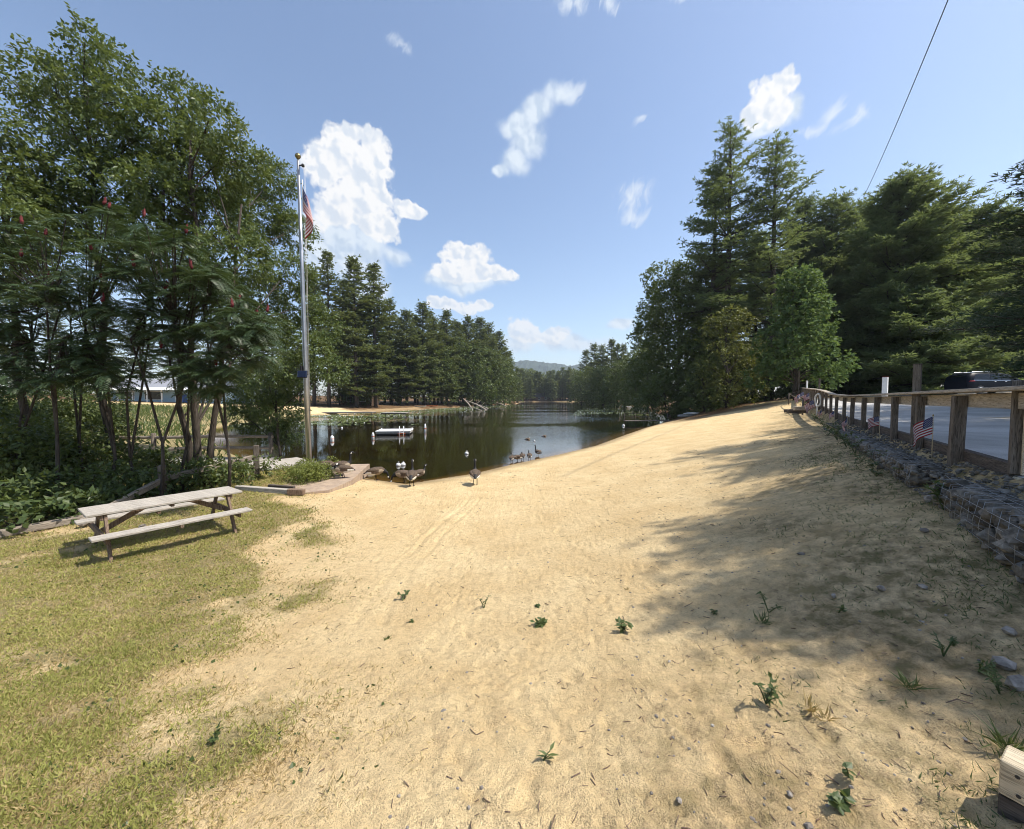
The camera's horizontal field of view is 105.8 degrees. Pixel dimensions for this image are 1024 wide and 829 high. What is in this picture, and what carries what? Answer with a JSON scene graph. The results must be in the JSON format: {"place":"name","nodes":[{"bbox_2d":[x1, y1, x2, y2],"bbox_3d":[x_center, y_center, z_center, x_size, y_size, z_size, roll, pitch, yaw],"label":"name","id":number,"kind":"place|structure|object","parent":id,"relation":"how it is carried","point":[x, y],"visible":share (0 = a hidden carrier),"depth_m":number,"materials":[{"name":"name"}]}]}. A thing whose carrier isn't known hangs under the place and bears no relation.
{"place":"outdoors","nodes":[
{"label":"outdoors","id":0,"kind":"place"},
{"bbox_2d":[10,400,298,453],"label":"marsh grass","id":1,"kind":"structure","parent":0,"point":[158,409],"depth_m":36.77,"materials":[{"name":"green plant"}]},
{"bbox_2d":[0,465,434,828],"bbox_3d":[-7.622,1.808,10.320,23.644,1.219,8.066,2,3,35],"label":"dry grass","id":2,"kind":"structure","parent":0,"point":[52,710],"depth_m":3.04,"materials":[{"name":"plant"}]},
{"bbox_2d":[207,402,665,483],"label":"lake water","id":3,"kind":"structure","parent":0,"point":[492,437],"depth_m":30.27,"materials":[{"name":"liquid"}]},
{"bbox_2d":[227,405,661,426],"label":"lily pads","id":4,"kind":"object","parent":3,"relation":"on","point":[363,416],"visible":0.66,"depth_m":66.00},
{"bbox_2d":[0,392,1023,828],"bbox_3d":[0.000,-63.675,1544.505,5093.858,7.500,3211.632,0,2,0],"label":"ground","id":5,"kind":"structure","parent":0,"point":[512,772],"depth_m":3.11,"materials":[{"name":"sand"}]},
{"bbox_2d":[0,475,51,517],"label":"weed bush","id":6,"kind":"object","parent":5,"relation":"on","point":[10,485],"visible":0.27,"depth_m":8.21,"materials":[{"name":"green plant"}]},
{"bbox_2d":[0,209,77,473],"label":"sumac tree","id":7,"kind":"object","parent":5,"relation":"on","point":[10,331],"visible":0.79,"depth_m":8.94,"materials":[{"name":"green plant"}]},
{"bbox_2d":[0,493,79,535],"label":"weed bush","id":8,"kind":"object","parent":5,"relation":"on","point":[7,513],"visible":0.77,"depth_m":7.44,"materials":[{"name":"green plant"}]},
{"bbox_2d":[0,385,82,434],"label":"bush","id":9,"kind":"object","parent":5,"relation":"on","point":[5,402],"visible":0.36,"depth_m":13.56,"materials":[{"name":"green plant"}]},
{"bbox_2d":[0,97,85,483],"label":"locust tree","id":10,"kind":"object","parent":5,"relation":"on","point":[11,196],"visible":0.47,"depth_m":10.48,"materials":[{"name":"green plant"}]},
{"bbox_2d":[0,405,89,499],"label":"bush","id":11,"kind":"object","parent":5,"relation":"on","point":[9,461],"visible":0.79,"depth_m":9.47,"materials":[{"name":"green plant"}]},
{"bbox_2d":[0,465,93,516],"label":"bush","id":12,"kind":"object","parent":5,"relation":"on","point":[46,483],"visible":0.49,"depth_m":8.42,"materials":[{"name":"green plant"}]},
{"bbox_2d":[7,211,110,497],"bbox_3d":[-11.012,-1.130,9.494,4.455,6.986,1.515,2,3,40],"label":"sumac tree","id":13,"kind":"object","parent":5,"relation":"on","point":[60,375],"visible":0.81,"depth_m":8.70,"materials":[{"name":"green plant"}]},
{"bbox_2d":[0,512,121,537],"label":"fallen rail","id":14,"kind":"object","parent":5,"relation":"on","point":[49,524],"visible":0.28,"depth_m":7.49,"materials":[{"name":"grey wood"}]},
{"bbox_2d":[1,413,129,488],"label":"bush","id":15,"kind":"object","parent":5,"relation":"on","point":[70,431],"visible":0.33,"depth_m":10.87,"materials":[{"name":"green plant"}]},
{"bbox_2d":[1,381,136,448],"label":"bush","id":16,"kind":"object","parent":5,"relation":"on","point":[89,397],"visible":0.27,"depth_m":15.43,"materials":[{"name":"green plant"}]},
{"bbox_2d":[32,459,122,504],"bbox_3d":[-10.170,1.694,9.217,1.829,1.186,1.697,0,2,0],"label":"bush","id":17,"kind":"object","parent":5,"relation":"on","point":[90,475],"visible":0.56,"depth_m":9.19,"materials":[{"name":"green plant"}]},
{"bbox_2d":[39,214,124,483],"bbox_3d":[-10.622,-1.222,9.700,4.479,7.176,1.660,2,3,35],"label":"sumac tree","id":18,"kind":"object","parent":5,"relation":"on","point":[76,356],"visible":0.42,"depth_m":9.36,"materials":[{"name":"green plant"}]},
{"bbox_2d":[43,486,141,518],"bbox_3d":[-9.197,2.014,8.520,1.556,0.924,1.320,0,2,0],"label":"weed bush","id":19,"kind":"object","parent":5,"relation":"on","point":[73,501],"visible":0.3,"depth_m":8.35,"materials":[{"name":"green plant"}]},
{"bbox_2d":[0,1,187,474],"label":"locust tree","id":20,"kind":"object","parent":5,"relation":"on","point":[88,100],"visible":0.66,"depth_m":11.29,"materials":[{"name":"green plant"}]},
{"bbox_2d":[51,400,145,444],"bbox_3d":[-17.884,0.445,16.425,2.868,2.527,3.460,2,3,43],"label":"bush","id":21,"kind":"object","parent":5,"relation":"on","point":[124,420],"visible":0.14,"depth_m":16.67,"materials":[{"name":"green plant"}]},
{"bbox_2d":[54,197,155,486],"bbox_3d":[-9.812,-1.366,9.362,4.182,7.472,1.765,2,3,37],"label":"sumac tree","id":22,"kind":"object","parent":5,"relation":"on","point":[106,312],"visible":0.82,"depth_m":8.74,"materials":[{"name":"green plant"}]},
{"bbox_2d":[66,434,155,483],"bbox_3d":[-12.096,1.357,11.533,2.047,1.634,2.103,2,3,37],"label":"bush","id":23,"kind":"object","parent":5,"relation":"on","point":[121,446],"visible":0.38,"depth_m":11.66,"materials":[{"name":"green plant"}]},
{"bbox_2d":[87,223,170,476],"bbox_3d":[-9.153,-1.141,9.527,1.540,6.994,4.306,-2,3,-45],"label":"sumac tree","id":24,"kind":"object","parent":5,"relation":"on","point":[131,273],"visible":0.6,"depth_m":9.34,"materials":[{"name":"green plant"}]},
{"bbox_2d":[97,455,175,498],"bbox_3d":[-9.550,1.702,10.177,1.820,1.385,1.651,0,2,0],"label":"bush","id":25,"kind":"object","parent":5,"relation":"on","point":[125,477],"visible":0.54,"depth_m":9.82,"materials":[{"name":"green plant"}]},
{"bbox_2d":[110,208,207,495],"bbox_3d":[-8.485,-1.112,9.288,4.157,6.936,1.574,2,3,43],"label":"sumac tree","id":26,"kind":"object","parent":5,"relation":"on","point":[157,335],"visible":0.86,"depth_m":8.71,"materials":[{"name":"green plant"}]},
{"bbox_2d":[136,446,184,473],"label":"bush","id":27,"kind":"object","parent":5,"relation":"on","point":[169,457],"visible":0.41,"depth_m":13.54,"materials":[{"name":"green plant"}]},
{"bbox_2d":[74,486,251,562],"bbox_3d":[-6.352,1.953,7.150,1.655,0.803,2.144,2,2,35],"label":"picnic table","id":28,"kind":"object","parent":5,"relation":"on","point":[98,513],"visible":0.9,"depth_m":6.85,"materials":[{"name":"wood"}]},
{"bbox_2d":[78,445,259,525],"bbox_3d":[-8.629,1.689,9.896,1.020,1.273,4.662,0,2,7],"label":"rail fence","id":29,"kind":"object","parent":5,"relation":"on","point":[147,487],"visible":0.49,"depth_m":10.09,"materials":[{"name":"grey wood"}]},
{"bbox_2d":[0,468,352,828],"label":"grass","id":30,"kind":"structure","parent":5,"relation":"on","point":[46,739],"depth_m":3.27,"materials":[{"name":"plant"}]},
{"bbox_2d":[10,482,109,523],"bbox_3d":[-9.337,1.949,8.012,1.267,1.080,1.265,0,2,0],"label":"weed bush","id":31,"kind":"object","parent":30,"relation":"on","point":[65,504],"visible":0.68,"depth_m":7.94,"materials":[{"name":"green plant"}]},
{"bbox_2d":[87,480,155,506],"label":"weed bush","id":32,"kind":"object","parent":30,"relation":"on","point":[121,490],"visible":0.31,"depth_m":8.97,"materials":[{"name":"green plant"}]},
{"bbox_2d":[132,460,220,494],"bbox_3d":[-8.989,1.776,10.440,1.828,1.044,1.857,-2,3,-40],"label":"bush","id":33,"kind":"object","parent":5,"relation":"on","point":[170,489],"visible":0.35,"depth_m":10.30,"materials":[{"name":"green plant"}]},
{"bbox_2d":[111,379,250,403],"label":"beach house","id":34,"kind":"structure","parent":5,"relation":"on","point":[156,389],"depth_m":81.90,"materials":[{"name":"blue"}]},
{"bbox_2d":[90,432,278,467],"bbox_3d":[-13.602,1.980,15.528,7.618,2.370,1.350,0,2,-3],"label":"rail fence","id":35,"kind":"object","parent":5,"relation":"on","point":[153,437],"visible":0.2,"depth_m":16.09,"materials":[{"name":"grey wood"}]},
{"bbox_2d":[142,224,226,491],"bbox_3d":[-7.989,-1.031,9.637,4.049,6.710,1.656,2,3,42],"label":"sumac tree","id":36,"kind":"object","parent":5,"relation":"on","point":[186,285],"visible":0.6,"depth_m":9.17,"materials":[{"name":"green plant"}]},
{"bbox_2d":[168,451,254,492],"bbox_3d":[-8.461,1.640,10.921,1.901,1.342,2.162,-2,3,-40],"label":"bush","id":37,"kind":"object","parent":5,"relation":"on","point":[201,463],"visible":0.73,"depth_m":10.54,"materials":[{"name":"green plant"}]},
{"bbox_2d":[102,60,328,484],"bbox_3d":[-10.199,-4.506,14.519,4.853,13.262,9.963,-1,2,-12],"label":"locust tree","id":38,"kind":"object","parent":5,"relation":"on","point":[195,141],"visible":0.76,"depth_m":11.80,"materials":[{"name":"green plant"}]},
{"bbox_2d":[0,481,431,828],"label":"lawn clover","id":39,"kind":"object","parent":5,"relation":"on","point":[293,764],"visible":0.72,"depth_m":3.21,"materials":[{"name":"green plant"}]},
{"bbox_2d":[171,262,293,486],"bbox_3d":[-6.683,-0.852,9.399,2.380,6.377,4.220,-2,3,-38],"label":"sumac tree","id":40,"kind":"object","parent":5,"relation":"on","point":[247,333],"visible":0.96,"depth_m":8.79,"materials":[{"name":"green plant"}]},
{"bbox_2d":[209,453,281,488],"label":"bush","id":41,"kind":"object","parent":5,"relation":"on","point":[248,468],"visible":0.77,"depth_m":11.34,"materials":[{"name":"green plant"}]},
{"bbox_2d":[218,308,352,458],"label":"locust tree","id":42,"kind":"object","parent":5,"relation":"on","point":[278,426],"visible":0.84,"depth_m":16.68,"materials":[{"name":"green plant"}]},
{"bbox_2d":[295,153,311,463],"bbox_3d":[-7.101,-3.261,13.153,0.360,10.982,0.320,0,2,0],"label":"flagpole","id":43,"kind":"object","parent":5,"relation":"on","point":[304,373],"visible":1,"depth_m":13.15,"materials":[{"name":"metal"}]},
{"bbox_2d":[267,456,341,484],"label":"shrub","id":44,"kind":"object","parent":5,"relation":"on","point":[311,471],"visible":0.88,"depth_m":11.90,"materials":[{"name":"green plant"}]},
{"bbox_2d":[283,265,330,405],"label":"pine tree","id":45,"kind":"object","parent":5,"relation":"on","point":[314,402],"visible":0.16,"depth_m":82.60,"materials":[{"name":"green plant"}]},
{"bbox_2d":[283,464,369,493],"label":"brick patio","id":46,"kind":"structure","parent":5,"relation":"on","point":[332,484],"depth_m":11.78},
{"bbox_2d":[307,247,351,406],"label":"pine tree","id":47,"kind":"object","parent":5,"relation":"on","point":[324,267],"visible":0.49,"depth_m":80.58,"materials":[{"name":"green plant"}]},
{"bbox_2d":[320,347,354,404],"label":"maple tree","id":48,"kind":"object","parent":5,"relation":"on","point":[335,395],"visible":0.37,"depth_m":89.41,"materials":[{"name":"green plant"}]},
{"bbox_2d":[324,254,389,407],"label":"pine tree","id":49,"kind":"object","parent":5,"relation":"on","point":[351,264],"visible":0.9,"depth_m":81.94,"materials":[{"name":"green plant"}]},
{"bbox_2d":[349,260,405,407],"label":"pine tree","id":50,"kind":"object","parent":5,"relation":"on","point":[383,318],"visible":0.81,"depth_m":86.35,"materials":[{"name":"green plant"}]},
{"bbox_2d":[372,297,417,404],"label":"pine tree","id":51,"kind":"object","parent":5,"relation":"on","point":[393,324],"visible":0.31,"depth_m":105.97,"materials":[{"name":"green plant"}]},
{"bbox_2d":[377,350,418,404],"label":"maple tree","id":52,"kind":"object","parent":5,"relation":"on","point":[397,398],"visible":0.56,"depth_m":104.24,"materials":[{"name":"green plant"}]},
{"bbox_2d":[384,309,430,405],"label":"pine tree","id":53,"kind":"object","parent":5,"relation":"on","point":[413,360],"visible":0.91,"depth_m":104.24,"materials":[{"name":"green plant"}]},
{"bbox_2d":[393,335,443,404],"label":"maple tree","id":54,"kind":"object","parent":5,"relation":"on","point":[425,383],"visible":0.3,"depth_m":113.51,"materials":[{"name":"green plant"}]},
{"bbox_2d":[405,299,444,404],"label":"pine tree","id":55,"kind":"object","parent":5,"relation":"on","point":[424,309],"visible":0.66,"depth_m":113.83,"materials":[{"name":"green plant"}]},
{"bbox_2d":[420,316,456,404],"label":"pine tree","id":56,"kind":"object","parent":5,"relation":"on","point":[438,333],"visible":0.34,"depth_m":120.47,"materials":[{"name":"green plant"}]},
{"bbox_2d":[419,338,461,404],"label":"maple tree","id":57,"kind":"object","parent":5,"relation":"on","point":[446,373],"visible":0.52,"depth_m":122.06,"materials":[{"name":"green plant"}]},
{"bbox_2d":[433,308,467,404],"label":"pine tree","id":58,"kind":"object","parent":5,"relation":"on","point":[448,321],"visible":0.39,"depth_m":126.47,"materials":[{"name":"green plant"}]},
{"bbox_2d":[439,336,481,404],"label":"maple tree","id":59,"kind":"object","parent":5,"relation":"on","point":[459,347],"visible":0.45,"depth_m":131.77,"materials":[{"name":"green plant"}]},
{"bbox_2d":[450,314,483,398],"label":"pine tree","id":60,"kind":"object","parent":5,"relation":"on","point":[466,324],"visible":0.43,"depth_m":139.27,"materials":[{"name":"green plant"}]},
{"bbox_2d":[455,342,498,405],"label":"maple tree","id":61,"kind":"object","parent":5,"relation":"on","point":[480,363],"visible":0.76,"depth_m":135.65,"materials":[{"name":"green plant"}]},
{"bbox_2d":[463,316,500,404],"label":"pine tree","id":62,"kind":"object","parent":5,"relation":"on","point":[479,321],"visible":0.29,"depth_m":147.84,"materials":[{"name":"green plant"}]},
{"bbox_2d":[473,321,510,404],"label":"pine tree","id":63,"kind":"object","parent":5,"relation":"on","point":[491,330],"visible":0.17,"depth_m":155.60,"materials":[{"name":"green plant"}]},
{"bbox_2d":[470,346,516,405],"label":"maple tree","id":64,"kind":"object","parent":5,"relation":"on","point":[496,375],"visible":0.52,"depth_m":148.51,"materials":[{"name":"green plant"}]},
{"bbox_2d":[518,367,605,400],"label":"shore woods","id":65,"kind":"object","parent":5,"relation":"on","point":[535,381],"visible":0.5,"depth_m":314.96,"materials":[{"name":"green plant"}]},
{"bbox_2d":[599,357,631,407],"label":"maple tree","id":66,"kind":"object","parent":5,"relation":"on","point":[616,387],"visible":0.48,"depth_m":118.08,"materials":[{"name":"green plant"}]},
{"bbox_2d":[287,432,985,828],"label":"twigs","id":67,"kind":"object","parent":5,"relation":"on","point":[665,666],"visible":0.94,"depth_m":2.32,"materials":[{"name":"wood"}]},
{"bbox_2d":[620,341,666,411],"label":"maple tree","id":68,"kind":"object","parent":5,"relation":"on","point":[633,393],"visible":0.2,"depth_m":86.15,"materials":[{"name":"green plant"}]},
{"bbox_2d":[636,368,697,421],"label":"bush","id":69,"kind":"object","parent":5,"relation":"on","point":[661,391],"visible":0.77,"depth_m":49.28,"materials":[{"name":"green plant"}]},
{"bbox_2d":[624,257,746,416],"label":"oak tree","id":70,"kind":"object","parent":5,"relation":"on","point":[666,330],"visible":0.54,"depth_m":54.96,"materials":[{"name":"green plant"}]},
{"bbox_2d":[388,447,983,828],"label":"pebbles","id":71,"kind":"object","parent":5,"relation":"on","point":[793,823],"visible":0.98,"depth_m":2.21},
{"bbox_2d":[665,309,747,416],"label":"oak tree","id":72,"kind":"object","parent":5,"relation":"on","point":[681,350],"visible":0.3,"depth_m":48.84,"materials":[{"name":"green plant"}]},
{"bbox_2d":[677,354,737,412],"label":"bush","id":73,"kind":"object","parent":5,"relation":"on","point":[704,400],"visible":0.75,"depth_m":43.91,"materials":[{"name":"green plant"}]},
{"bbox_2d":[661,152,767,404],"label":"pine tree","id":74,"kind":"object","parent":5,"relation":"on","point":[696,310],"visible":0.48,"depth_m":48.88,"materials":[{"name":"green plant"}]},
{"bbox_2d":[686,256,775,406],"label":"pine tree","id":75,"kind":"object","parent":5,"relation":"on","point":[737,279],"visible":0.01,"depth_m":53.56,"materials":[{"name":"green plant"}]},
{"bbox_2d":[691,303,771,408],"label":"tree","id":76,"kind":"object","parent":5,"relation":"on","point":[733,318],"visible":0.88,"depth_m":42.23,"materials":[{"name":"green plant"}]},
{"bbox_2d":[673,116,797,404],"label":"pine tree","id":77,"kind":"object","parent":5,"relation":"on","point":[728,194],"visible":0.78,"depth_m":46.94,"materials":[{"name":"green plant"}]},
{"bbox_2d":[733,225,781,403],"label":"pine tree","id":78,"kind":"object","parent":5,"relation":"on","point":[760,326],"visible":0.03,"depth_m":59.91,"materials":[{"name":"green plant"}]},
{"bbox_2d":[732,342,794,403],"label":"bush","id":79,"kind":"object","parent":5,"relation":"on","point":[783,391],"visible":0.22,"depth_m":46.08,"materials":[{"name":"green plant"}]},
{"bbox_2d":[713,128,846,400],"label":"pine tree","id":80,"kind":"object","parent":5,"relation":"on","point":[774,261],"visible":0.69,"depth_m":45.80,"materials":[{"name":"green plant"}]},
{"bbox_2d":[751,190,849,388],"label":"pine tree","id":81,"kind":"object","parent":5,"relation":"on","point":[806,204],"visible":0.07,"depth_m":54.68,"materials":[{"name":"green plant"}]},
{"bbox_2d":[739,261,862,399],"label":"maple tree","id":82,"kind":"object","parent":5,"relation":"on","point":[795,296],"visible":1,"depth_m":35.53,"materials":[{"name":"green plant"}]},
{"bbox_2d":[769,186,901,359],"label":"pine tree","id":83,"kind":"object","parent":5,"relation":"on","point":[835,208],"visible":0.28,"depth_m":50.19,"materials":[{"name":"green plant"}]},
{"bbox_2d":[790,296,891,393],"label":"pine tree","id":84,"kind":"object","parent":5,"relation":"on","point":[871,381],"visible":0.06,"depth_m":45.66,"materials":[{"name":"green plant"}]},
{"bbox_2d":[826,788,856,815],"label":"weed plant","id":85,"kind":"object","parent":5,"relation":"on","point":[836,800],"visible":1,"depth_m":1.65,"materials":[{"name":"green plant"}]},
{"bbox_2d":[723,440,1023,828],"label":"shade grass","id":86,"kind":"structure","parent":5,"relation":"on","point":[1001,684],"depth_m":3.09,"materials":[{"name":"green plant"}]},
{"bbox_2d":[850,436,896,457],"bbox_3d":[7.804,0.707,8.368,0.571,0.368,2.572,2,3,34],"label":"gabion","id":87,"kind":"object","parent":5,"relation":"on","point":[870,444],"visible":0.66,"depth_m":8.09,"materials":[{"name":"grey stone"}]},
{"bbox_2d":[872,446,949,486],"bbox_3d":[6.354,0.823,6.263,0.572,0.406,2.579,2,3,34],"label":"gabion","id":88,"kind":"object","parent":5,"relation":"on","point":[910,471],"visible":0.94,"depth_m":5.72,"materials":[{"name":"grey stone"}]},
{"bbox_2d":[909,364,922,447],"bbox_3d":[7.045,-0.064,6.753,0.106,1.632,0.106,-2,3,-34],"label":"wooden post","id":89,"kind":"object","parent":88,"relation":"on","point":[917,379],"visible":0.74,"depth_m":6.72,"materials":[{"name":"brown wood"}]},
{"bbox_2d":[913,414,933,458],"bbox_3d":[6.105,0.364,5.770,0.350,0.740,0.060,0,2,-7],"label":"flag","id":90,"kind":"object","parent":88,"relation":"on","point":[923,428],"visible":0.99,"depth_m":5.76,"materials":[{"name":"multicoloured fabric"}]},
{"bbox_2d":[800,380,1023,479],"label":"guard fence","id":91,"kind":"object","parent":5,"relation":"on","point":[953,450],"visible":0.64,"depth_m":5.12,"materials":[{"name":"brown wood"}]},
{"bbox_2d":[807,161,1023,378],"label":"pine tree","id":92,"kind":"object","parent":5,"relation":"on","point":[914,246],"visible":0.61,"depth_m":39.44,"materials":[{"name":"green plant"}]},
{"bbox_2d":[823,419,1023,584],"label":"gravel","id":93,"kind":"structure","parent":5,"relation":"on","point":[942,474],"depth_m":4.92,"materials":[{"name":"grey stone"}]},
{"bbox_2d":[829,279,1023,395],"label":"pine tree","id":94,"kind":"object","parent":5,"relation":"on","point":[897,324],"visible":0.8,"depth_m":35.88,"materials":[{"name":"green plant"}]},
{"bbox_2d":[899,196,1011,371],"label":"pine tree","id":95,"kind":"object","parent":5,"relation":"on","point":[968,243],"visible":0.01,"depth_m":43.82,"materials":[{"name":"green plant"}]},
{"bbox_2d":[913,160,1023,378],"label":"hemlock tree","id":96,"kind":"object","parent":5,"relation":"on","point":[1012,317],"visible":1,"depth_m":17.39,"materials":[{"name":"green plant"}]},
{"bbox_2d":[929,477,1023,578],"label":"gabion","id":97,"kind":"object","parent":5,"relation":"on","point":[980,511],"visible":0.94,"depth_m":3.44,"materials":[{"name":"grey stone"}]},
{"bbox_2d":[944,190,1023,330],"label":"pine tree","id":98,"kind":"object","parent":5,"relation":"on","point":[981,213],"visible":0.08,"depth_m":43.20,"materials":[{"name":"green plant"}]},
{"bbox_2d":[957,291,1023,378],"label":"pine tree","id":99,"kind":"object","parent":5,"relation":"on","point":[999,330],"visible":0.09,"depth_m":40.03,"materials":[{"name":"green plant"}]},
{"bbox_2d":[966,202,1023,365],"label":"pine tree","id":100,"kind":"object","parent":5,"relation":"on","point":[1013,209],"visible":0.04,"depth_m":42.16,"materials":[{"name":"green plant"}]},
{"bbox_2d":[966,708,1023,750],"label":"weed plant","id":101,"kind":"object","parent":5,"relation":"on","point":[998,737],"visible":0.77,"depth_m":1.84,"materials":[{"name":"green plant"}]},
{"bbox_2d":[997,745,1023,822],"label":"timber step","id":102,"kind":"object","parent":5,"relation":"on","point":[1011,790],"visible":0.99,"depth_m":1.54,"materials":[{"name":"beige wood"}]},
{"bbox_2d":[0,0,1023,396],"label":"sky","id":103,"kind":"structure","parent":0,"point":[520,166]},
{"bbox_2d":[513,360,581,376],"bbox_3d":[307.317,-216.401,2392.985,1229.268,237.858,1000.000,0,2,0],"label":"hills","id":104,"kind":"structure","parent":0,"point":[542,367],"depth_m":2231.48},
{"bbox_2d":[817,391,1023,477],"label":"parking lot","id":105,"kind":"structure","parent":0,"point":[987,431],"depth_m":12.04,"materials":[{"name":"asphalt"}]},
{"bbox_2d":[944,371,1019,393],"bbox_3d":[39.111,-2.598,31.919,5.110,1.816,2.240,0,2,0],"label":"minivan","id":106,"kind":"object","parent":105,"relation":"on","point":[967,380],"visible":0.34,"depth_m":31.08,"materials":[{"name":"black paint"}]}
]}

